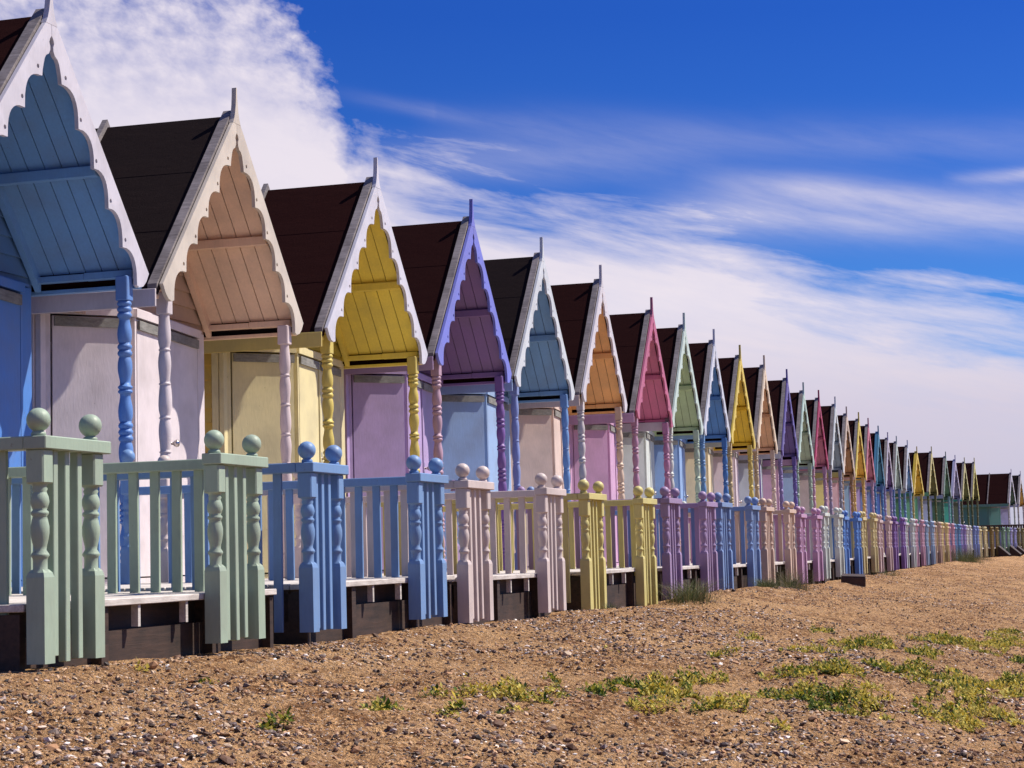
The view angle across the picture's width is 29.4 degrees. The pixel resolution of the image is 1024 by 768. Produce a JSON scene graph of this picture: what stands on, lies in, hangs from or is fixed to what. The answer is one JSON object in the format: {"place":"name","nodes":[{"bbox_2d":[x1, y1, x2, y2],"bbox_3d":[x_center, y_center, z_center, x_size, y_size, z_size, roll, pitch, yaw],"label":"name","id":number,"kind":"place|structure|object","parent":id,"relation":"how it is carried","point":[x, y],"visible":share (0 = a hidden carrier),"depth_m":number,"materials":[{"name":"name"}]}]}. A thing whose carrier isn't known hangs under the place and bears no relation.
{"place":"outdoors","nodes":[
{"label":"outdoors","id":0,"kind":"place"},
{"bbox_2d":[0,555,1023,767],"bbox_3d":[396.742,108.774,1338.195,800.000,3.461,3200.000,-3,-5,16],"label":"ground","id":1,"kind":"structure","parent":0,"point":[335,715],"depth_m":7.99,"materials":[{"name":"sand"}]},
{"bbox_2d":[0,589,276,671],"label":"beach hut","id":2,"kind":"object","parent":1,"relation":"on","point":[161,624],"visible":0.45,"depth_m":8.61,"materials":[{"name":"wood"}]},
{"bbox_2d":[0,408,110,664],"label":"balustrade","id":3,"kind":"object","parent":2,"relation":"attached to","point":[59,530],"visible":1,"depth_m":7.65,"materials":[{"name":"paint"}]},
{"bbox_2d":[8,430,267,643],"bbox_3d":[-2.328,0.705,9.551,2.229,1.126,0.550,-3,-5,16],"label":"balustrade","id":4,"kind":"object","parent":2,"relation":"on","point":[229,581],"visible":0.91,"depth_m":9.42,"materials":[{"name":"paint"}]},
{"bbox_2d":[0,0,454,644],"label":"beach hut","id":5,"kind":"object","parent":1,"relation":"on","point":[64,226],"visible":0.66,"depth_m":12.99,"materials":[{"name":"wood"}]},
{"bbox_2d":[0,288,21,579],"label":"door","id":6,"kind":"structure","parent":5,"relation":"in","point":[10,302],"depth_m":13.05,"materials":[{"name":"paint"}]},
{"bbox_2d":[12,441,348,632],"bbox_3d":[-2.016,0.789,10.603,2.229,1.126,0.510,-3,-5,16],"label":"balustrade","id":7,"kind":"object","parent":5,"relation":"attached to","point":[322,586],"visible":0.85,"depth_m":10.26,"materials":[{"name":"paint"}]},
{"bbox_2d":[120,449,448,619],"bbox_3d":[-1.533,0.921,12.233,2.229,1.130,0.540,-3,-5,16],"label":"balustrade","id":8,"kind":"object","parent":5,"relation":"attached to","point":[427,580],"visible":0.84,"depth_m":12.19,"materials":[{"name":"paint"}]},
{"bbox_2d":[31,88,559,624],"bbox_3d":[-2.592,-0.066,14.904,5.460,4.380,2.623,-3,-5,16],"label":"beach hut","id":9,"kind":"object","parent":1,"relation":"on","point":[195,210],"visible":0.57,"depth_m":14.67,"materials":[{"name":"wood"}]},
{"bbox_2d":[136,319,160,576],"bbox_3d":[-2.715,0.496,14.727,0.055,1.902,0.671,-2,-5,9],"label":"door","id":10,"kind":"structure","parent":9,"relation":"in","point":[147,346],"depth_m":14.59,"materials":[{"name":"paint"}]},
{"bbox_2d":[170,331,198,574],"bbox_3d":[-2.573,0.554,15.420,0.121,1.902,0.760,-2,-5,9],"label":"door","id":11,"kind":"structure","parent":9,"relation":"in","point":[183,377],"depth_m":15.48,"materials":[{"name":"paint"}]},
{"bbox_2d":[157,455,493,622],"bbox_3d":[-1.260,1.030,13.147,2.229,1.171,0.580,-3,-5,16],"label":"balustrade","id":12,"kind":"object","parent":9,"relation":"attached to","point":[474,572],"visible":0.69,"depth_m":12.79,"materials":[{"name":"paint"}]},
{"bbox_2d":[292,473,566,612],"bbox_3d":[-0.723,1.175,14.959,2.229,1.171,0.570,-3,-5,16],"label":"balustrade","id":13,"kind":"object","parent":9,"relation":"on","point":[548,510],"visible":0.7,"depth_m":14.90,"materials":[{"name":"paint"}]},
{"bbox_2d":[204,157,635,610],"bbox_3d":[-1.710,0.154,17.890,5.460,4.440,2.623,-3,-5,17],"label":"beach hut","id":14,"kind":"object","parent":1,"relation":"on","point":[337,244],"visible":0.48,"depth_m":17.52,"materials":[{"name":"wood"}]},
{"bbox_2d":[298,355,321,462],"bbox_3d":[-1.833,0.730,17.716,0.053,1.933,0.672,-2,-5,10],"label":"door","id":15,"kind":"structure","parent":14,"relation":"in","point":[309,369],"depth_m":17.79,"materials":[{"name":"paint"}]},
{"bbox_2d":[320,363,340,464],"bbox_3d":[-1.681,0.785,18.406,0.120,1.933,0.761,-2,-5,10],"label":"door","id":16,"kind":"structure","parent":14,"relation":"in","point":[336,372],"depth_m":18.65,"materials":[{"name":"paint"}]},
{"bbox_2d":[345,479,606,609],"bbox_3d":[-0.355,1.309,16.194,2.229,1.222,0.600,-3,-5,16],"label":"balustrade","id":17,"kind":"object","parent":14,"relation":"attached to","point":[593,569],"visible":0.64,"depth_m":15.82,"materials":[{"name":"paint"}]},
{"bbox_2d":[443,486,657,605],"bbox_3d":[0.203,1.459,18.077,2.229,1.219,0.600,-3,-5,16],"label":"balustrade","id":18,"kind":"object","parent":14,"relation":"attached to","point":[643,556],"visible":0.58,"depth_m":17.98,"materials":[{"name":"paint"}]},
{"bbox_2d":[0,560,1023,767],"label":"pebbles","id":19,"kind":"object","parent":1,"relation":"on","point":[230,761],"visible":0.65,"depth_m":7.33,"materials":[{"name":"gravel"}]},
{"bbox_2d":[0,563,1023,767],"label":"shell fragments","id":20,"kind":"object","parent":1,"relation":"on","point":[246,715],"visible":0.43,"depth_m":7.34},
{"bbox_2d":[344,199,700,599],"bbox_3d":[-0.885,0.335,20.697,5.460,4.570,2.623,-3,-5,16],"label":"beach hut","id":21,"kind":"object","parent":1,"relation":"on","point":[443,264],"visible":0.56,"depth_m":20.32,"materials":[{"name":"wood"}]},
{"bbox_2d":[407,376,424,472],"bbox_3d":[-1.007,0.941,20.518,0.051,1.998,0.669,-2,-5,9],"label":"door","id":22,"kind":"structure","parent":21,"relation":"in","point":[419,388],"depth_m":20.80,"materials":[{"name":"paint"}]},
{"bbox_2d":[422,382,433,473],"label":"door","id":23,"kind":"structure","parent":21,"relation":"in","point":[428,429],"depth_m":21.17,"materials":[{"name":"paint"}]},
{"bbox_2d":[450,480,682,599],"bbox_3d":[0.531,1.521,19.188,2.229,1.216,0.620,-3,-5,16],"label":"balustrade","id":24,"kind":"object","parent":21,"relation":"attached to","point":[671,553],"visible":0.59,"depth_m":18.84,"materials":[{"name":"paint"}]},
{"bbox_2d":[517,486,718,592],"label":"balustrade","id":25,"kind":"object","parent":21,"relation":"attached to","point":[707,555],"visible":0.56,"depth_m":20.88,"materials":[{"name":"paint"}]},
{"bbox_2d":[86,624,1023,745],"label":"beach weeds","id":26,"kind":"object","parent":1,"relation":"on","point":[841,694],"visible":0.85,"depth_m":9.15,"materials":[{"name":"green plant"}]},
{"bbox_2d":[440,237,747,589],"bbox_3d":[-0.095,0.553,23.364,5.460,4.600,2.623,-3,-5,17],"label":"beach hut","id":27,"kind":"object","parent":1,"relation":"on","point":[522,295],"visible":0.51,"depth_m":23.07,"materials":[{"name":"wood"}]},
{"bbox_2d":[487,396,499,503],"bbox_3d":[-0.217,1.167,23.185,0.051,2.013,0.669,-2,-5,9],"label":"door","id":28,"kind":"structure","parent":27,"relation":"in","point":[491,402],"depth_m":23.19,"materials":[{"name":"paint"}]},
{"bbox_2d":[503,403,509,490],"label":"door","id":29,"kind":"structure","parent":27,"relation":"in","point":[506,407],"depth_m":24.17,"materials":[{"name":"paint"}]},
{"bbox_2d":[527,486,733,589],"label":"balustrade","id":30,"kind":"object","parent":27,"relation":"attached to","point":[723,544],"visible":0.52,"depth_m":21.48,"materials":[{"name":"paint"}]},
{"bbox_2d":[587,492,761,586],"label":"balustrade","id":31,"kind":"object","parent":27,"relation":"attached to","point":[753,549],"visible":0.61,"depth_m":23.63,"materials":[{"name":"paint"}]},
{"bbox_2d":[509,265,785,586],"bbox_3d":[0.747,0.752,26.215,5.460,4.680,2.623,-3,-5,16],"label":"beach hut","id":32,"kind":"object","parent":1,"relation":"on","point":[587,336],"visible":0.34,"depth_m":25.84,"materials":[{"name":"wood"}]},
{"bbox_2d":[553,409,563,543],"bbox_3d":[0.627,1.385,26.035,0.051,2.055,0.674,-2,-5,9],"label":"door","id":33,"kind":"structure","parent":32,"relation":"in","point":[557,415],"depth_m":26.11,"materials":[{"name":"paint"}]},
{"bbox_2d":[604,498,775,582],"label":"balustrade","id":34,"kind":"object","parent":32,"relation":"attached to","point":[767,549],"visible":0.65,"depth_m":24.32,"materials":[{"name":"paint"}]},
{"bbox_2d":[679,501,796,581],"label":"balustrade","id":35,"kind":"object","parent":32,"relation":"attached to","point":[789,536],"visible":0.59,"depth_m":26.54,"materials":[{"name":"paint"}]},
{"bbox_2d":[568,297,818,584],"bbox_3d":[1.631,1.020,29.160,5.460,4.610,2.623,-3,-5,16],"label":"beach hut","id":36,"kind":"object","parent":1,"relation":"on","point":[635,335],"visible":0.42,"depth_m":28.68,"materials":[{"name":"wood"}]},
{"bbox_2d":[609,425,618,561],"bbox_3d":[1.509,1.635,28.981,0.055,2.018,0.670,-2,-5,9],"label":"door","id":37,"kind":"structure","parent":36,"relation":"in","point":[611,429],"depth_m":29.08,"materials":[{"name":"paint"}]},
{"bbox_2d":[680,506,807,583],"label":"balustrade","id":38,"kind":"object","parent":36,"relation":"on","point":[800,526],"visible":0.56,"depth_m":27.22,"materials":[{"name":"paint"}]},
{"bbox_2d":[680,508,823,580],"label":"balustrade","id":39,"kind":"object","parent":36,"relation":"on","point":[816,526],"visible":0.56,"depth_m":29.11,"materials":[{"name":"paint"}]},
{"bbox_2d":[651,578,746,604],"bbox_3d":[1.772,1.931,18.214,1.576,0.290,2.151,-5,-6,37],"label":"grass tuft","id":40,"kind":"object","parent":1,"relation":"on","point":[684,595],"visible":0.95,"depth_m":17.98,"materials":[{"name":"plant"}]},
{"bbox_2d":[622,313,838,582],"bbox_3d":[2.324,1.192,31.505,5.460,4.660,2.623,-3,-5,16],"label":"beach hut","id":41,"kind":"object","parent":1,"relation":"on","point":[680,378],"visible":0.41,"depth_m":31.34,"materials":[{"name":"wood"}]},
{"bbox_2d":[645,433,651,487],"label":"door","id":42,"kind":"structure","parent":41,"relation":"in","point":[648,451],"depth_m":31.40,"materials":[{"name":"paint"}]},
{"bbox_2d":[650,436,656,497],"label":"door","id":43,"kind":"structure","parent":41,"relation":"in","point":[652,439],"depth_m":32.13,"materials":[{"name":"paint"}]},
{"bbox_2d":[682,501,830,578],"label":"balustrade","id":44,"kind":"object","parent":41,"relation":"attached to","point":[825,548],"visible":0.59,"depth_m":29.68,"materials":[{"name":"paint"}]},
{"bbox_2d":[809,507,844,576],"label":"balustrade","id":45,"kind":"object","parent":41,"relation":"attached to","point":[837,516],"visible":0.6,"depth_m":31.51,"materials":[{"name":"paint"}]},
{"bbox_2d":[654,329,854,579],"bbox_3d":[3.069,1.389,34.019,5.460,4.670,2.623,-3,-5,16],"label":"beach hut","id":46,"kind":"object","parent":1,"relation":"on","point":[708,383],"visible":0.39,"depth_m":33.85,"materials":[{"name":"wood"}]},
{"bbox_2d":[679,441,683,500],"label":"door","id":47,"kind":"structure","parent":46,"relation":"in","point":[680,443],"depth_m":33.93,"materials":[{"name":"paint"}]},
{"bbox_2d":[682,443,687,501],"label":"door","id":48,"kind":"structure","parent":46,"relation":"in","point":[684,446],"depth_m":34.65,"materials":[{"name":"paint"}]},
{"bbox_2d":[716,510,849,573],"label":"balustrade","id":49,"kind":"object","parent":46,"relation":"attached to","point":[845,542],"visible":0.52,"depth_m":32.12,"materials":[{"name":"paint"}]},
{"bbox_2d":[828,512,862,573],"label":"balustrade","id":50,"kind":"object","parent":46,"relation":"on","point":[856,519],"visible":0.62,"depth_m":33.98,"materials":[{"name":"paint"}]},
{"bbox_2d":[748,577,786,588],"bbox_3d":[2.846,2.241,21.905,0.747,0.170,1.067,-1,-5,-9],"label":"grass tuft","id":51,"kind":"object","parent":1,"relation":"on","point":[762,583],"visible":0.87,"depth_m":21.81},
{"bbox_2d":[685,345,873,574],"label":"beach hut","id":52,"kind":"object","parent":1,"relation":"on","point":[737,404],"visible":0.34,"depth_m":36.41,"materials":[{"name":"wood"}]},
{"bbox_2d":[708,448,711,492],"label":"door","id":53,"kind":"structure","parent":52,"relation":"in","point":[709,451],"depth_m":36.52,"materials":[{"name":"paint"}]},
{"bbox_2d":[710,450,715,500],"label":"door","id":54,"kind":"structure","parent":52,"relation":"in","point":[712,453],"depth_m":37.20,"materials":[{"name":"paint"}]},
{"bbox_2d":[805,511,867,573],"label":"balustrade","id":55,"kind":"object","parent":52,"relation":"attached to","point":[863,544],"visible":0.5,"depth_m":34.59,"materials":[{"name":"paint"}]},
{"bbox_2d":[834,513,878,571],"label":"balustrade","id":56,"kind":"object","parent":52,"relation":"on","point":[872,520],"visible":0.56,"depth_m":36.53,"materials":[{"name":"paint"}]},
{"bbox_2d":[764,566,826,590],"bbox_3d":[3.483,2.412,23.985,1.638,0.391,2.086,-1,-5,-3],"label":"grass tuft","id":57,"kind":"object","parent":1,"relation":"on","point":[794,585],"visible":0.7,"depth_m":24.06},
{"bbox_2d":[713,355,888,574],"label":"beach hut","id":58,"kind":"object","parent":1,"relation":"on","point":[756,382],"visible":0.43,"depth_m":39.16,"materials":[{"name":"wood"}]},
{"bbox_2d":[735,453,738,506],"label":"door","id":59,"kind":"structure","parent":58,"relation":"in","point":[736,471],"depth_m":39.27,"materials":[{"name":"paint"}]},
{"bbox_2d":[867,514,883,572],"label":"balustrade","id":60,"kind":"object","parent":58,"relation":"attached to","point":[880,544],"visible":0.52,"depth_m":37.33,"materials":[{"name":"paint"}]},
{"bbox_2d":[870,515,893,570],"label":"balustrade","id":61,"kind":"object","parent":58,"relation":"attached to","point":[888,522],"visible":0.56,"depth_m":39.10,"materials":[{"name":"paint"}]},
{"bbox_2d":[738,369,901,571],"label":"beach hut","id":62,"kind":"object","parent":1,"relation":"on","point":[782,411],"visible":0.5,"depth_m":41.91,"materials":[{"name":"wood"}]},
{"bbox_2d":[867,516,898,569],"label":"balustrade","id":63,"kind":"object","parent":62,"relation":"attached to","point":[895,545],"visible":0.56,"depth_m":40.31,"materials":[{"name":"paint"}]},
{"bbox_2d":[883,517,907,568],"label":"balustrade","id":64,"kind":"object","parent":62,"relation":"on","point":[902,523],"visible":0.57,"depth_m":42.08,"materials":[{"name":"paint"}]},
{"bbox_2d":[762,382,911,567],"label":"beach hut","id":65,"kind":"object","parent":1,"relation":"on","point":[803,435],"visible":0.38,"depth_m":44.37,"materials":[{"name":"wood"}]},
{"bbox_2d":[883,518,916,566],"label":"balustrade","id":66,"kind":"object","parent":65,"relation":"on","point":[912,524],"visible":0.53,"depth_m":44.41,"materials":[{"name":"paint"}]},
{"bbox_2d":[892,518,909,567],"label":"balustrade","id":67,"kind":"object","parent":65,"relation":"attached to","point":[906,535],"visible":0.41,"depth_m":42.99,"materials":[{"name":"paint"}]},
{"bbox_2d":[782,390,921,567],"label":"beach hut","id":68,"kind":"object","parent":1,"relation":"on","point":[815,420],"visible":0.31,"depth_m":46.95,"materials":[{"name":"wood"}]},
{"bbox_2d":[883,520,925,565],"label":"balustrade","id":69,"kind":"object","parent":68,"relation":"on","point":[922,540],"visible":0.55,"depth_m":46.96,"materials":[{"name":"paint"}]},
{"bbox_2d":[897,519,919,566],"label":"balustrade","id":70,"kind":"object","parent":68,"relation":"attached to","point":[916,542],"visible":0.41,"depth_m":45.26,"materials":[{"name":"paint"}]},
{"bbox_2d":[841,574,865,586],"bbox_3d":[5.090,2.941,29.088,0.360,0.184,0.650,1,-2,10],"label":"wooden block","id":71,"kind":"object","parent":1,"relation":"on","point":[856,579],"depth_m":28.77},
{"bbox_2d":[799,396,931,565],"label":"beach hut","id":72,"kind":"object","parent":1,"relation":"on","point":[832,437],"visible":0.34,"depth_m":49.74,"materials":[{"name":"wood"}]},
{"bbox_2d":[884,520,929,564],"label":"balustrade","id":73,"kind":"object","parent":72,"relation":"attached to","point":[926,526],"visible":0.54,"depth_m":48.24,"materials":[{"name":"paint"}]},
{"bbox_2d":[883,521,935,563],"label":"balustrade","id":74,"kind":"object","parent":72,"relation":"attached to","point":[932,539],"visible":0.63,"depth_m":49.94,"materials":[{"name":"paint"}]},
{"bbox_2d":[849,426,884,520],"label":"beach hut","id":75,"kind":"object","parent":1,"relation":"on","point":[877,461],"visible":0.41,"depth_m":60.18,"materials":[{"name":"wood"}]},
{"bbox_2d":[950,524,961,554],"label":"balustrade","id":76,"kind":"object","parent":75,"relation":"on","point":[959,535],"visible":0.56,"depth_m":60.19,"materials":[{"name":"paint"}]},
{"bbox_2d":[815,406,938,564],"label":"beach hut","id":77,"kind":"object","parent":1,"relation":"on","point":[847,453],"visible":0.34,"depth_m":52.44,"materials":[{"name":"wood"}]},
{"bbox_2d":[920,522,942,562],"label":"balustrade","id":78,"kind":"object","parent":77,"relation":"attached to","point":[940,548],"visible":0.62,"depth_m":52.40,"materials":[{"name":"paint"}]},
{"bbox_2d":[933,521,937,563],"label":"balustrade","id":79,"kind":"object","parent":77,"relation":"attached to","point":[936,553],"visible":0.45,"depth_m":50.96,"materials":[{"name":"paint"}]},
{"bbox_2d":[826,412,945,561],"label":"beach hut","id":80,"kind":"object","parent":1,"relation":"on","point":[857,448],"visible":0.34,"depth_m":54.99,"materials":[{"name":"wood"}]},
{"bbox_2d":[883,522,944,562],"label":"balustrade","id":81,"kind":"object","parent":80,"relation":"attached to","point":[942,537],"visible":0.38,"depth_m":53.57,"materials":[{"name":"paint"}]},
{"bbox_2d":[928,523,949,561],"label":"balustrade","id":82,"kind":"object","parent":80,"relation":"attached to","point":[946,530],"visible":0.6,"depth_m":55.01,"materials":[{"name":"paint"}]},
{"bbox_2d":[838,418,951,557],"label":"beach hut","id":83,"kind":"object","parent":1,"relation":"on","point":[867,450],"visible":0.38,"depth_m":57.51,"materials":[{"name":"wood"}]},
{"bbox_2d":[936,523,955,559],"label":"balustrade","id":84,"kind":"object","parent":83,"relation":"attached to","point":[952,535],"visible":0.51,"depth_m":57.49,"materials":[{"name":"paint"}]},
{"bbox_2d":[860,432,963,551],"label":"beach hut","id":85,"kind":"object","parent":1,"relation":"on","point":[886,461],"visible":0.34,"depth_m":62.75,"materials":[{"name":"wood"}]},
{"bbox_2d":[956,525,966,556],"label":"balustrade","id":86,"kind":"object","parent":85,"relation":"on","point":[964,536],"visible":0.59,"depth_m":62.91,"materials":[{"name":"paint"}]},
{"bbox_2d":[870,436,963,549],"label":"beach hut","id":87,"kind":"object","parent":1,"relation":"on","point":[895,465],"visible":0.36,"depth_m":65.73,"materials":[{"name":"wood"}]},
{"bbox_2d":[880,440,973,555],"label":"beach hut","id":88,"kind":"object","parent":1,"relation":"on","point":[905,470],"visible":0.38,"depth_m":68.92,"materials":[{"name":"wood"}]},
{"bbox_2d":[963,526,979,555],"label":"balustrade","id":89,"kind":"object","parent":88,"relation":"on","point":[977,538],"visible":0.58,"depth_m":69.12,"materials":[{"name":"paint"}]},
{"bbox_2d":[892,446,985,557],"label":"beach hut","id":90,"kind":"object","parent":1,"relation":"on","point":[918,489],"visible":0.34,"depth_m":72.56,"materials":[{"name":"wood"}]},
{"bbox_2d":[968,527,987,556],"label":"balustrade","id":91,"kind":"object","parent":90,"relation":"on","point":[985,541],"visible":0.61,"depth_m":72.56,"materials":[{"name":"paint"}]},
{"bbox_2d":[931,455,960,523],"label":"beach hut","id":92,"kind":"object","parent":1,"relation":"on","point":[954,480],"visible":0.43,"depth_m":82.08,"materials":[{"name":"wood"}]},
{"bbox_2d":[956,526,1012,547],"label":"balustrade","id":93,"kind":"object","parent":92,"relation":"on","point":[1011,538],"visible":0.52,"depth_m":80.56,"materials":[{"name":"paint"}]},
{"bbox_2d":[902,446,996,557],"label":"beach hut","id":94,"kind":"object","parent":1,"relation":"on","point":[927,469],"visible":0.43,"depth_m":75.52,"materials":[{"name":"wood"}]},
{"bbox_2d":[983,527,994,555],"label":"balustrade","id":95,"kind":"object","parent":94,"relation":"on","point":[991,530],"visible":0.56,"depth_m":73.86,"materials":[{"name":"paint"}]},
{"bbox_2d":[982,527,998,555],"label":"balustrade","id":96,"kind":"object","parent":94,"relation":"on","point":[996,530],"visible":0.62,"depth_m":75.61,"materials":[{"name":"paint"}]},
{"bbox_2d":[917,452,1006,556],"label":"beach hut","id":97,"kind":"object","parent":1,"relation":"on","point":[942,477],"visible":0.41,"depth_m":78.69,"materials":[{"name":"wood"}]},
{"bbox_2d":[972,527,1009,552],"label":"balustrade","id":98,"kind":"object","parent":97,"relation":"on","point":[1008,538],"visible":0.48,"depth_m":78.86,"materials":[{"name":"paint"}]},
{"bbox_2d":[983,527,1005,549],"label":"balustrade","id":99,"kind":"object","parent":97,"relation":"on","point":[1003,530],"visible":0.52,"depth_m":77.12,"materials":[{"name":"paint"}]},
{"bbox_2d":[953,458,978,528],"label":"beach hut","id":100,"kind":"object","parent":1,"relation":"on","point":[972,481],"visible":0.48,"depth_m":87.67,"materials":[{"name":"wood"}]},
{"bbox_2d":[944,545,989,563],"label":"grass tuft","id":101,"kind":"object","parent":1,"relation":"on","point":[970,558],"visible":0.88,"depth_m":55.09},
{"bbox_2d":[944,457,1021,547],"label":"beach hut","id":102,"kind":"object","parent":1,"relation":"on","point":[963,481],"visible":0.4,"depth_m":84.96,"materials":[{"name":"wood"}]},
{"bbox_2d":[963,472,1015,543],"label":"beach hut","id":103,"kind":"object","parent":1,"relation":"on","point":[996,492],"visible":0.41,"depth_m":100.24,"materials":[{"name":"wood"}]},
{"bbox_2d":[971,524,1023,546],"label":"picket fence","id":104,"kind":"object","parent":1,"relation":"on","point":[1005,526],"visible":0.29,"depth_m":96.76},
{"bbox_2d":[998,546,1011,556],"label":"wooden ramp","id":105,"kind":"structure","parent":1,"relation":"on","point":[1002,552],"depth_m":75.35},
{"bbox_2d":[1000,471,1023,535],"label":"beach hut","id":106,"kind":"object","parent":1,"relation":"on","point":[1018,488],"visible":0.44,"depth_m":103.46,"materials":[{"name":"wood"}]},
{"bbox_2d":[0,0,1023,534],"label":"sky","id":107,"kind":"structure","parent":0,"point":[833,190],"materials":[{"name":"blue"}]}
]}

